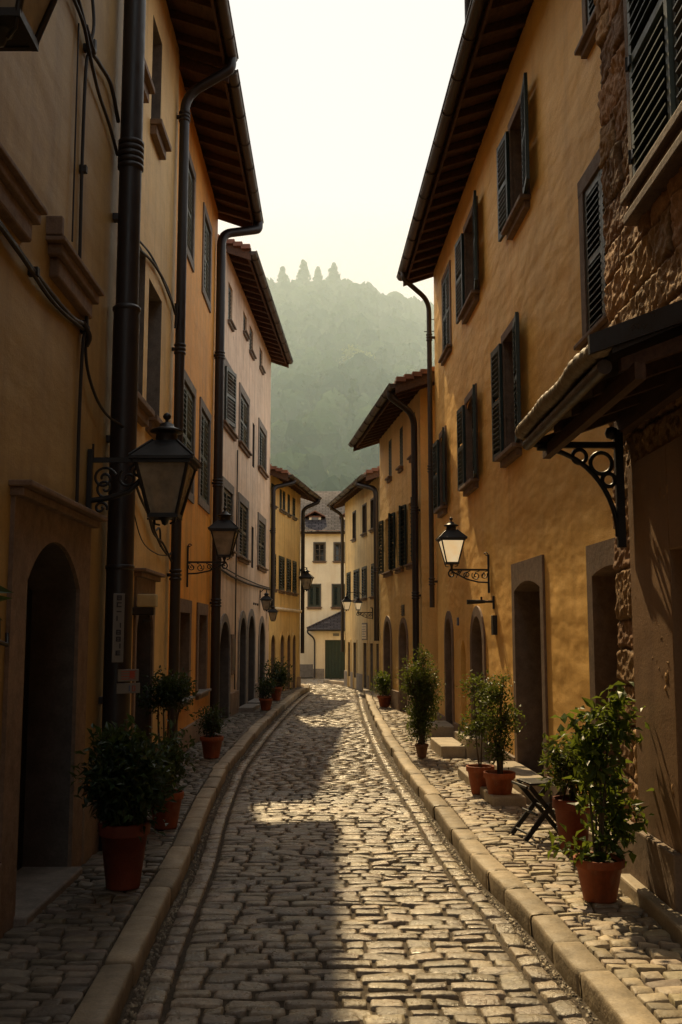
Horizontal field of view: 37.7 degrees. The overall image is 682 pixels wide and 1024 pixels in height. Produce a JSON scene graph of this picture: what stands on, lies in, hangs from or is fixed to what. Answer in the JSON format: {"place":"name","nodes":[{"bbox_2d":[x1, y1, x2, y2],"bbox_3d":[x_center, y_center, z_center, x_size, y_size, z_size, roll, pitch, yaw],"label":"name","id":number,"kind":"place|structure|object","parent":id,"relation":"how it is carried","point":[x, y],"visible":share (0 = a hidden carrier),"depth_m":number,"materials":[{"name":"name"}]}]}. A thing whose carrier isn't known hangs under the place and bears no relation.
{"place":"outdoors","nodes":[
{"label":"outdoors","id":0,"kind":"place"},
{"bbox_2d":[300,491,344,676],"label":"slate roof house","id":1,"kind":"structure","parent":0,"point":[322,551],"depth_m":39.51,"materials":[{"name":"beige paint"}]},
{"bbox_2d":[306,584,321,608],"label":"window","id":2,"kind":"structure","parent":1,"relation":"in","point":[314,594],"depth_m":39.39,"materials":[{"name":"wood"}]},
{"bbox_2d":[312,542,326,562],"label":"window","id":3,"kind":"structure","parent":1,"relation":"in","point":[319,548],"depth_m":39.65,"materials":[{"name":"grey glass"}]},
{"bbox_2d":[331,584,344,608],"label":"window","id":4,"kind":"structure","parent":1,"relation":"in","point":[336,588],"depth_m":39.41,"materials":[{"name":"wood"}]},
{"bbox_2d":[332,542,344,562],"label":"window","id":5,"kind":"structure","parent":1,"relation":"in","point":[336,545],"depth_m":39.64,"materials":[{"name":"grey glass"}]},
{"bbox_2d":[307,611,344,678],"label":"garage","id":6,"kind":"structure","parent":0,"point":[328,659],"depth_m":37.67,"materials":[{"name":"beige paint"}]},
{"bbox_2d":[325,640,344,678],"bbox_3d":[-0.225,5.556,37.695,0.750,1.450,0.060,0,-7,0],"label":"garage door","id":7,"kind":"structure","parent":6,"relation":"in","point":[334,658],"depth_m":37.66,"materials":[{"name":"green wood"}]},
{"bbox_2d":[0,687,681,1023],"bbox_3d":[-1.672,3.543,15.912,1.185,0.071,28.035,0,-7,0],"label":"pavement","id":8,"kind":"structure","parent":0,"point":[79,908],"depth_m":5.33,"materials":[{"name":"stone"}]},
{"bbox_2d":[68,714,185,890],"bbox_3d":[-1.398,1.817,6.316,0.724,1.079,0.791,-1,-7,11],"label":"potted shrub","id":9,"kind":"object","parent":8,"relation":"on","point":[125,788],"visible":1,"depth_m":6.22,"materials":[{"name":"green plant"}]},
{"bbox_2d":[135,665,198,780],"bbox_3d":[-1.906,2.266,10.705,0.730,1.244,0.648,1,-7,-12],"label":"potted tree","id":10,"kind":"object","parent":8,"relation":"on","point":[163,689],"visible":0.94,"depth_m":10.67,"materials":[{"name":"green plant"}]},
{"bbox_2d":[149,719,197,829],"bbox_3d":[-1.450,2.154,8.261,0.550,0.877,0.619,1,-7,-7],"label":"potted shrub","id":11,"kind":"object","parent":8,"relation":"on","point":[172,816],"visible":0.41,"depth_m":8.15,"materials":[{"name":"green plant"}]},
{"bbox_2d":[192,702,230,758],"bbox_3d":[-1.661,2.795,12.817,0.498,0.703,0.541,1,-7,-4],"label":"potted shrub","id":12,"kind":"object","parent":8,"relation":"on","point":[211,745],"visible":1,"depth_m":12.77,"materials":[{"name":"green plant"}]},
{"bbox_2d":[252,673,279,709],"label":"potted shrub","id":13,"kind":"object","parent":8,"relation":"on","point":[266,687],"visible":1,"depth_m":20.74,"materials":[{"name":"green plant"}]},
{"bbox_2d":[260,657,294,699],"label":"potted shrub","id":14,"kind":"object","parent":8,"relation":"on","point":[281,676],"visible":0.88,"depth_m":23.82,"materials":[{"name":"green plant"}]},
{"bbox_2d":[218,0,464,304],"label":"sky","id":15,"kind":"structure","parent":0,"point":[343,100],"materials":[{"name":"white"}]},
{"bbox_2d":[117,677,602,1023],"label":"road","id":16,"kind":"structure","parent":0,"point":[386,953],"depth_m":6.05,"materials":[{"name":"stone"}]},
{"bbox_2d":[0,0,145,938],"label":"plaster house","id":17,"kind":"structure","parent":16,"relation":"on","point":[67,567],"depth_m":6.72,"materials":[{"name":"brown paint"}]},
{"bbox_2d":[0,0,57,51],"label":"street lantern","id":18,"kind":"object","parent":17,"relation":"attached to","point":[23,24],"visible":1,"depth_m":3.55,"materials":[{"name":"black metal"}]},
{"bbox_2d":[0,480,107,938],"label":"doorway","id":19,"kind":"structure","parent":17,"relation":"in","point":[46,658],"depth_m":6.69,"materials":[{"name":"brown stone"}]},
{"bbox_2d":[0,220,123,502],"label":"cable","id":20,"kind":"object","parent":17,"relation":"attached to","point":[55,301],"visible":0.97,"depth_m":6.81,"materials":[{"name":"rubber"}]},
{"bbox_2d":[71,0,119,259],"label":"cable","id":21,"kind":"object","parent":17,"relation":"attached to","point":[90,47],"visible":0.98,"depth_m":6.97,"materials":[{"name":"rubber"}]},
{"bbox_2d":[112,593,124,661],"bbox_3d":[-1.628,0.847,7.310,0.085,0.500,0.015,4,-8,-32],"label":"street sign","id":22,"kind":"object","parent":17,"relation":"attached to","point":[118,627],"visible":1,"depth_m":7.30,"materials":[{"name":"metal"}]},
{"bbox_2d":[117,669,138,681],"bbox_3d":[-1.583,1.215,7.437,0.170,0.088,0.015,5,-9,-38],"label":"notice plate","id":23,"kind":"object","parent":17,"relation":"attached to","point":[127,675],"visible":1,"depth_m":7.43,"materials":[{"name":"metal"}]},
{"bbox_2d":[116,683,139,693],"bbox_3d":[-1.580,1.309,7.426,0.190,0.075,0.015,5,-9,-38],"label":"notice plate","id":24,"kind":"object","parent":17,"relation":"attached to","point":[123,688],"visible":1,"depth_m":7.42,"materials":[{"name":"grey metal"}]},
{"bbox_2d":[86,413,202,525],"bbox_3d":[-1.417,-0.310,7.160,0.793,0.820,0.465,0,-7,0],"label":"street lantern","id":25,"kind":"object","parent":17,"relation":"attached to","point":[167,463],"visible":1,"depth_m":7.02,"materials":[{"name":"black metal"}]},
{"bbox_2d":[130,0,238,750],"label":"plaster house","id":26,"kind":"structure","parent":16,"relation":"on","point":[201,30],"depth_m":11.80,"materials":[{"name":"paint"}]},
{"bbox_2d":[132,594,157,621],"bbox_3d":[-1.970,0.968,10.037,0.240,0.284,0.120,0,-7,0],"label":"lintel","id":27,"kind":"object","parent":26,"relation":"attached to","point":[147,604],"visible":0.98,"depth_m":9.99,"materials":[{"name":"metal"}]},
{"bbox_2d":[137,247,154,426],"bbox_3d":[-2.144,-1.867,10.149,0.370,1.848,0.980,0,-7,0],"label":"window","id":28,"kind":"structure","parent":26,"relation":"in","point":[144,411],"depth_m":10.57,"materials":[{"name":"grey stone"}]},
{"bbox_2d":[130,568,165,745],"bbox_3d":[-2.177,1.801,10.509,0.430,2.355,1.160,0,-7,0],"label":"doorway","id":29,"kind":"structure","parent":26,"relation":"in","point":[145,579],"depth_m":10.93,"materials":[{"name":"brown wood"}]},
{"bbox_2d":[143,60,154,102],"bbox_3d":[-2.070,-4.418,10.232,0.226,0.172,0.630,0,-7,0],"label":"window sill","id":30,"kind":"structure","parent":26,"relation":"in","point":[149,88],"depth_m":10.33,"materials":[{"name":"grey stone"}]},
{"bbox_2d":[135,485,172,562],"bbox_3d":[-2.040,0.053,10.821,0.058,0.823,2.508,0,-7,0],"label":"cable","id":31,"kind":"object","parent":26,"relation":"attached to","point":[159,540],"visible":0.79,"depth_m":10.92,"materials":[{"name":"rubber"}]},
{"bbox_2d":[145,278,163,439],"bbox_3d":[-2.149,-1.664,11.202,0.370,1.698,0.880,0,-7,0],"label":"window","id":32,"kind":"structure","parent":26,"relation":"in","point":[155,303],"depth_m":11.61,"materials":[{"name":"brown stone"}]},
{"bbox_2d":[140,241,177,328],"bbox_3d":[-2.049,-2.672,10.518,0.053,0.344,3.840,0,-7,0],"label":"cable","id":33,"kind":"object","parent":26,"relation":"attached to","point":[174,305],"visible":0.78,"depth_m":11.65,"materials":[{"name":"rubber"}]},
{"bbox_2d":[150,15,171,159],"bbox_3d":[-2.148,-4.809,11.347,0.370,1.418,0.650,0,-7,0],"label":"window","id":34,"kind":"structure","parent":26,"relation":"in","point":[158,133],"depth_m":11.61,"materials":[{"name":"grey stone"}]},
{"bbox_2d":[68,684,308,1023],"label":"kerb","id":35,"kind":"structure","parent":16,"relation":"on","point":[105,998],"depth_m":5.87,"materials":[{"name":"stone"}]},
{"bbox_2d":[166,55,263,754],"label":"plaster house","id":36,"kind":"structure","parent":16,"relation":"on","point":[222,183],"depth_m":15.42,"materials":[{"name":"paint"}]},
{"bbox_2d":[178,598,194,708],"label":"window","id":37,"kind":"structure","parent":36,"relation":"in","point":[185,605],"depth_m":14.02,"materials":[{"name":"brown stone"}]},
{"bbox_2d":[183,371,195,503],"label":"window","id":38,"kind":"structure","parent":36,"relation":"in","point":[189,427],"depth_m":14.25,"materials":[{"name":"grey wood"}]},
{"bbox_2d":[187,151,195,272],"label":"window","id":39,"kind":"structure","parent":36,"relation":"in","point":[191,170],"depth_m":14.34,"materials":[{"name":"grey wood"}]},
{"bbox_2d":[195,602,211,699],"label":"window","id":40,"kind":"structure","parent":36,"relation":"in","point":[202,609],"depth_m":15.85,"materials":[{"name":"brown stone"}]},
{"bbox_2d":[198,397,211,513],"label":"window","id":41,"kind":"structure","parent":36,"relation":"in","point":[205,417],"depth_m":15.89,"materials":[{"name":"grey wood"}]},
{"bbox_2d":[201,202,211,312],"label":"window","id":42,"kind":"structure","parent":36,"relation":"in","point":[207,228],"depth_m":16.10,"materials":[{"name":"grey wood"}]},
{"bbox_2d":[186,507,240,586],"bbox_3d":[-1.772,0.482,13.906,0.734,1.123,0.428,0,-7,0],"label":"street lantern","id":43,"kind":"object","parent":36,"relation":"attached to","point":[224,530],"visible":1,"depth_m":13.80,"materials":[{"name":"black metal"}]},
{"bbox_2d":[218,234,292,717],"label":"plaster house","id":44,"kind":"structure","parent":16,"relation":"on","point":[255,344],"depth_m":21.56,"materials":[{"name":"paint"}]},
{"bbox_2d":[219,613,230,717],"bbox_3d":[-2.342,2.928,18.608,0.365,2.070,1.500,0,-7,2],"label":"doorway","id":45,"kind":"structure","parent":44,"relation":"in","point":[225,634],"depth_m":19.17,"materials":[{"name":"brown wood"}]},
{"bbox_2d":[222,477,236,556],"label":"window","id":46,"kind":"structure","parent":44,"relation":"in","point":[227,489],"depth_m":19.38,"materials":[{"name":"grey wood"}]},
{"bbox_2d":[223,357,238,441],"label":"window","id":47,"kind":"structure","parent":44,"relation":"in","point":[230,378],"depth_m":19.24,"materials":[{"name":"wood"}]},
{"bbox_2d":[228,281,236,331],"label":"window","id":48,"kind":"structure","parent":44,"relation":"in","point":[231,324],"depth_m":19.75,"materials":[{"name":"pink paint"}]},
{"bbox_2d":[237,610,246,706],"bbox_3d":[-2.241,3.167,21.040,0.365,2.180,1.270,0,-7,2],"label":"doorway","id":49,"kind":"structure","parent":44,"relation":"in","point":[242,629],"depth_m":21.47,"materials":[{"name":"grey stone"}]},
{"bbox_2d":[237,492,251,564],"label":"window","id":50,"kind":"structure","parent":44,"relation":"in","point":[243,504],"depth_m":21.37,"materials":[{"name":"grey wood"}]},
{"bbox_2d":[238,382,252,457],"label":"window","id":51,"kind":"structure","parent":44,"relation":"in","point":[244,401],"depth_m":21.55,"materials":[{"name":"grey wood"}]},
{"bbox_2d":[247,609,255,701],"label":"doorway","id":52,"kind":"structure","parent":44,"relation":"in","point":[251,628],"depth_m":22.92,"materials":[{"name":"grey stone"}]},
{"bbox_2d":[258,616,265,697],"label":"doorway","id":53,"kind":"structure","parent":44,"relation":"in","point":[261,635],"depth_m":24.86,"materials":[{"name":"grey stone"}]},
{"bbox_2d":[257,512,268,572],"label":"window","id":54,"kind":"structure","parent":44,"relation":"in","point":[261,522],"depth_m":24.57,"materials":[{"name":"grey wood"}]},
{"bbox_2d":[258,418,269,479],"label":"window","id":55,"kind":"structure","parent":44,"relation":"in","point":[262,432],"depth_m":24.78,"materials":[{"name":"grey wood"}]},
{"bbox_2d":[268,464,321,694],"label":"plaster house","id":56,"kind":"structure","parent":16,"relation":"on","point":[288,491],"depth_m":28.59,"materials":[{"name":"paint"}]},
{"bbox_2d":[269,632,275,694],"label":"doorway","id":57,"kind":"structure","parent":56,"relation":"in","point":[272,651],"depth_m":26.82,"materials":[{"name":"yellow paint"}]},
{"bbox_2d":[279,632,284,690],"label":"doorway","id":58,"kind":"structure","parent":56,"relation":"in","point":[282,638],"depth_m":27.99,"materials":[{"name":"yellow paint"}]},
{"bbox_2d":[278,555,286,593],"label":"window","id":59,"kind":"structure","parent":56,"relation":"in","point":[281,559],"depth_m":27.88,"materials":[{"name":"yellow paint"}]},
{"bbox_2d":[286,632,290,689],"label":"doorway","id":60,"kind":"structure","parent":56,"relation":"in","point":[288,639],"depth_m":28.87,"materials":[{"name":"yellow paint"}]},
{"bbox_2d":[286,558,293,594],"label":"window","id":61,"kind":"structure","parent":56,"relation":"in","point":[288,562],"depth_m":28.88,"materials":[{"name":"yellow paint"}]},
{"bbox_2d":[291,632,296,687],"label":"doorway","id":62,"kind":"structure","parent":56,"relation":"in","point":[294,640],"depth_m":29.64,"materials":[{"name":"yellow paint"}]},
{"bbox_2d":[299,567,313,590],"bbox_3d":[-1.054,2.050,30.496,0.430,0.747,0.419,-1,-7,8],"label":"street lantern","id":63,"kind":"object","parent":56,"relation":"attached to","point":[306,578],"visible":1,"depth_m":30.37,"materials":[{"name":"black metal"}]},
{"bbox_2d":[326,466,380,691],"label":"plaster house","id":64,"kind":"structure","parent":16,"relation":"on","point":[358,498],"depth_m":29.80,"materials":[{"name":"yellow paint"}]},
{"bbox_2d":[347,639,350,686],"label":"doorway","id":65,"kind":"structure","parent":64,"relation":"in","point":[348,640],"depth_m":31.95,"materials":[{"name":"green paint"}]},
{"bbox_2d":[352,569,359,602],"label":"window","id":66,"kind":"structure","parent":64,"relation":"in","point":[356,578],"depth_m":30.72,"materials":[{"name":"green paint"}]},
{"bbox_2d":[359,566,366,600],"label":"window","id":67,"kind":"structure","parent":64,"relation":"in","point":[364,569],"depth_m":29.34,"materials":[{"name":"green paint"}]},
{"bbox_2d":[360,503,366,537],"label":"window","id":68,"kind":"structure","parent":64,"relation":"in","point":[364,507],"depth_m":29.80,"materials":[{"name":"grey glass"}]},
{"bbox_2d":[362,640,367,687],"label":"doorway","id":69,"kind":"structure","parent":64,"relation":"in","point":[364,642],"depth_m":29.24,"materials":[{"name":"green paint"}]},
{"bbox_2d":[369,640,374,690],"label":"doorway","id":70,"kind":"structure","parent":64,"relation":"in","point":[371,642],"depth_m":28.23,"materials":[{"name":"green paint"}]},
{"bbox_2d":[375,640,379,691],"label":"doorway","id":71,"kind":"structure","parent":64,"relation":"in","point":[377,643],"depth_m":27.33,"materials":[{"name":"green paint"}]},
{"bbox_2d":[122,706,599,1023],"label":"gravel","id":72,"kind":"structure","parent":16,"relation":"on","point":[170,915],"depth_m":5.87,"materials":[{"name":"stone"}]},
{"bbox_2d":[348,319,438,720],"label":"plaster house","id":73,"kind":"structure","parent":16,"relation":"on","point":[394,424],"depth_m":20.12,"materials":[{"name":"paint"}]},
{"bbox_2d":[378,513,392,577],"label":"window","id":74,"kind":"structure","parent":73,"relation":"in","point":[388,572],"depth_m":22.84,"materials":[{"name":"orange paint"}]},
{"bbox_2d":[383,616,391,706],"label":"doorway","id":75,"kind":"structure","parent":73,"relation":"in","point":[387,630],"depth_m":22.61,"materials":[{"name":"brown wood"}]},
{"bbox_2d":[390,506,403,573],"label":"window","id":76,"kind":"structure","parent":73,"relation":"in","point":[399,569],"depth_m":21.30,"materials":[{"name":"orange paint"}]},
{"bbox_2d":[398,618,408,712],"bbox_3d":[1.424,3.155,20.271,0.345,2.020,1.030,1,-7,-7],"label":"doorway","id":77,"kind":"structure","parent":73,"relation":"in","point":[403,645],"depth_m":20.64,"materials":[{"name":"brown wood"}]},
{"bbox_2d":[401,502,411,569],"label":"window","id":78,"kind":"structure","parent":73,"relation":"in","point":[408,566],"depth_m":20.03,"materials":[{"name":"orange paint"}]},
{"bbox_2d":[323,679,660,1023],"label":"kerb","id":79,"kind":"structure","parent":16,"relation":"on","point":[599,988],"depth_m":5.76,"materials":[{"name":"stone"}]},
{"bbox_2d":[396,0,623,853],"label":"plaster house","id":80,"kind":"structure","parent":16,"relation":"on","point":[505,244],"depth_m":11.03,"materials":[{"name":"paint"}]},
{"bbox_2d":[432,425,447,517],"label":"window","id":81,"kind":"structure","parent":80,"relation":"in","point":[439,447],"depth_m":17.10,"materials":[{"name":"black wood"}]},
{"bbox_2d":[438,260,451,365],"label":"window","id":82,"kind":"structure","parent":80,"relation":"in","point":[446,279],"depth_m":16.43,"materials":[{"name":"black wood"}]},
{"bbox_2d":[444,611,454,724],"bbox_3d":[1.913,2.619,16.024,0.385,2.060,0.910,0,-7,-2],"label":"doorway","id":83,"kind":"structure","parent":80,"relation":"in","point":[448,626],"depth_m":16.32,"materials":[{"name":"brown wood"}]},
{"bbox_2d":[435,517,489,592],"bbox_3d":[1.552,0.544,12.698,0.662,0.963,0.363,0,-7,-2],"label":"street lantern","id":84,"kind":"object","parent":80,"relation":"attached to","point":[450,539],"visible":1,"depth_m":12.61,"materials":[{"name":"black metal"}]},
{"bbox_2d":[461,641,466,730],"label":"doorway","id":85,"kind":"structure","parent":80,"relation":"in","point":[463,654],"depth_m":14.91,"materials":[{"name":"paint"}]},
{"bbox_2d":[455,190,479,323],"bbox_3d":[1.886,-3.531,14.149,0.328,1.470,1.908,0,-7,-2],"label":"window","id":86,"kind":"structure","parent":80,"relation":"in","point":[467,291],"depth_m":14.59,"materials":[{"name":"black wood"}]},
{"bbox_2d":[457,383,478,496],"bbox_3d":[1.881,-0.989,14.052,0.321,1.440,1.629,0,-7,-2],"label":"window","id":87,"kind":"structure","parent":80,"relation":"in","point":[467,418],"depth_m":14.40,"materials":[{"name":"black wood"}]},
{"bbox_2d":[470,606,487,740],"bbox_3d":[2.028,2.298,13.421,0.405,2.070,1.100,0,-7,-2],"label":"doorway","id":88,"kind":"structure","parent":80,"relation":"in","point":[477,637],"depth_m":13.83,"materials":[{"name":"wood"}]},
{"bbox_2d":[490,312,522,467],"bbox_3d":[1.989,-1.357,11.394,0.321,1.590,1.599,0,-7,-2],"label":"window","id":89,"kind":"structure","parent":80,"relation":"in","point":[505,358],"depth_m":11.74,"materials":[{"name":"brown wood"}]},
{"bbox_2d":[496,72,530,241],"bbox_3d":[2.013,-3.845,11.062,0.324,1.391,1.658,0,-7,-2],"label":"window","id":90,"kind":"structure","parent":80,"relation":"in","point":[512,152],"depth_m":11.42,"materials":[{"name":"black wood"}]},
{"bbox_2d":[511,555,549,776],"bbox_3d":[2.160,1.734,10.430,0.425,2.470,1.460,0,-7,-2],"label":"doorway","id":91,"kind":"structure","parent":80,"relation":"in","point":[530,687],"depth_m":10.99,"materials":[{"name":"brown wood"}]},
{"bbox_2d":[574,0,597,58],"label":"window","id":92,"kind":"structure","parent":80,"relation":"in","point":[587,40],"depth_m":8.33,"materials":[{"name":"brown stone"}]},
{"bbox_2d":[573,149,608,350],"bbox_3d":[2.125,-2.144,7.976,0.250,1.534,1.240,0,-7,-2],"label":"window","id":93,"kind":"structure","parent":80,"relation":"in","point":[592,243],"depth_m":8.33,"materials":[{"name":"grey wood"}]},
{"bbox_2d":[586,537,623,820],"bbox_3d":[2.276,1.413,7.576,0.425,2.420,1.250,0,-7,-2],"label":"doorway","id":94,"kind":"structure","parent":80,"relation":"in","point":[600,573],"depth_m":8.10,"materials":[{"name":"brown stone"}]},
{"bbox_2d":[515,0,681,947],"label":"stone house","id":95,"kind":"structure","parent":16,"relation":"on","point":[621,376],"depth_m":5.95,"materials":[{"name":"stone"}]},
{"bbox_2d":[620,0,681,225],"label":"window","id":96,"kind":"structure","parent":95,"relation":"in","point":[652,28],"depth_m":5.98,"materials":[{"name":"grey wood"}]},
{"bbox_2d":[370,690,681,1023],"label":"pavement","id":97,"kind":"structure","parent":0,"point":[629,963],"depth_m":6.14,"materials":[{"name":"stone"}]},
{"bbox_2d":[370,666,390,706],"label":"potted shrub","id":98,"kind":"object","parent":97,"relation":"on","point":[384,697],"visible":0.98,"depth_m":21.63,"materials":[{"name":"green plant"}]},
{"bbox_2d":[395,643,445,757],"bbox_3d":[1.027,2.435,12.985,0.697,1.458,0.660,1,-7,-10],"label":"potted shrub","id":99,"kind":"object","parent":97,"relation":"on","point":[422,719],"visible":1,"depth_m":12.89,"materials":[{"name":"green plant"}]},
{"bbox_2d":[456,670,499,794],"bbox_3d":[1.392,2.196,10.032,0.522,1.220,0.420,2,-7,-16],"label":"potted shrub","id":100,"kind":"object","parent":97,"relation":"on","point":[477,780],"visible":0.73,"depth_m":10.00,"materials":[{"name":"green plant"}]},
{"bbox_2d":[473,667,526,794],"bbox_3d":[1.540,2.113,9.510,0.504,1.259,0.474,2,-7,-15],"label":"potted shrub","id":101,"kind":"object","parent":97,"relation":"on","point":[499,780],"visible":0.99,"depth_m":9.47,"materials":[{"name":"green plant"}]},
{"bbox_2d":[510,777,565,841],"bbox_3d":[1.580,2.338,7.876,0.427,0.442,0.300,1,-7,-12],"label":"folding stool","id":102,"kind":"object","parent":97,"relation":"on","point":[531,783],"visible":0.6,"depth_m":7.85,"materials":[{"name":"black metal"}]},
{"bbox_2d":[536,732,609,853],"bbox_3d":[1.697,2.050,7.343,0.560,0.863,0.607,2,-7,-17],"label":"potted shrub","id":103,"kind":"object","parent":97,"relation":"on","point":[567,816],"visible":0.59,"depth_m":7.28,"materials":[{"name":"green plant"}]},
{"bbox_2d":[546,681,654,903],"bbox_3d":[1.572,1.673,6.026,0.716,1.294,0.546,5,-9,-38],"label":"potted plant","id":104,"kind":"object","parent":97,"relation":"on","point":[599,869],"visible":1,"depth_m":6.01,"materials":[{"name":"green plant"}]},
{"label":"hill","id":105,"kind":"structure","parent":0,"visible":0},
{"bbox_2d":[296,259,310,284],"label":"conifer tree","id":106,"kind":"object","parent":105,"relation":"on","point":[303,275],"visible":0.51,"depth_m":413.97,"materials":[{"name":"green plant"}]},
{"bbox_2d":[325,262,343,285],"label":"conifer tree","id":107,"kind":"object","parent":105,"relation":"on","point":[334,276],"visible":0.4,"depth_m":414.08,"materials":[{"name":"green plant"}]},
{"bbox_2d":[266,277,434,490],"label":"woodland","id":108,"kind":"object","parent":105,"relation":"on","point":[323,401],"visible":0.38,"depth_m":217.21,"materials":[{"name":"green plant"}]},
{"bbox_2d":[336,344,375,362],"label":"broadleaf tree","id":109,"kind":"object","parent":105,"relation":"on","point":[348,353],"visible":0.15,"depth_m":236.20,"materials":[{"name":"green plant"}]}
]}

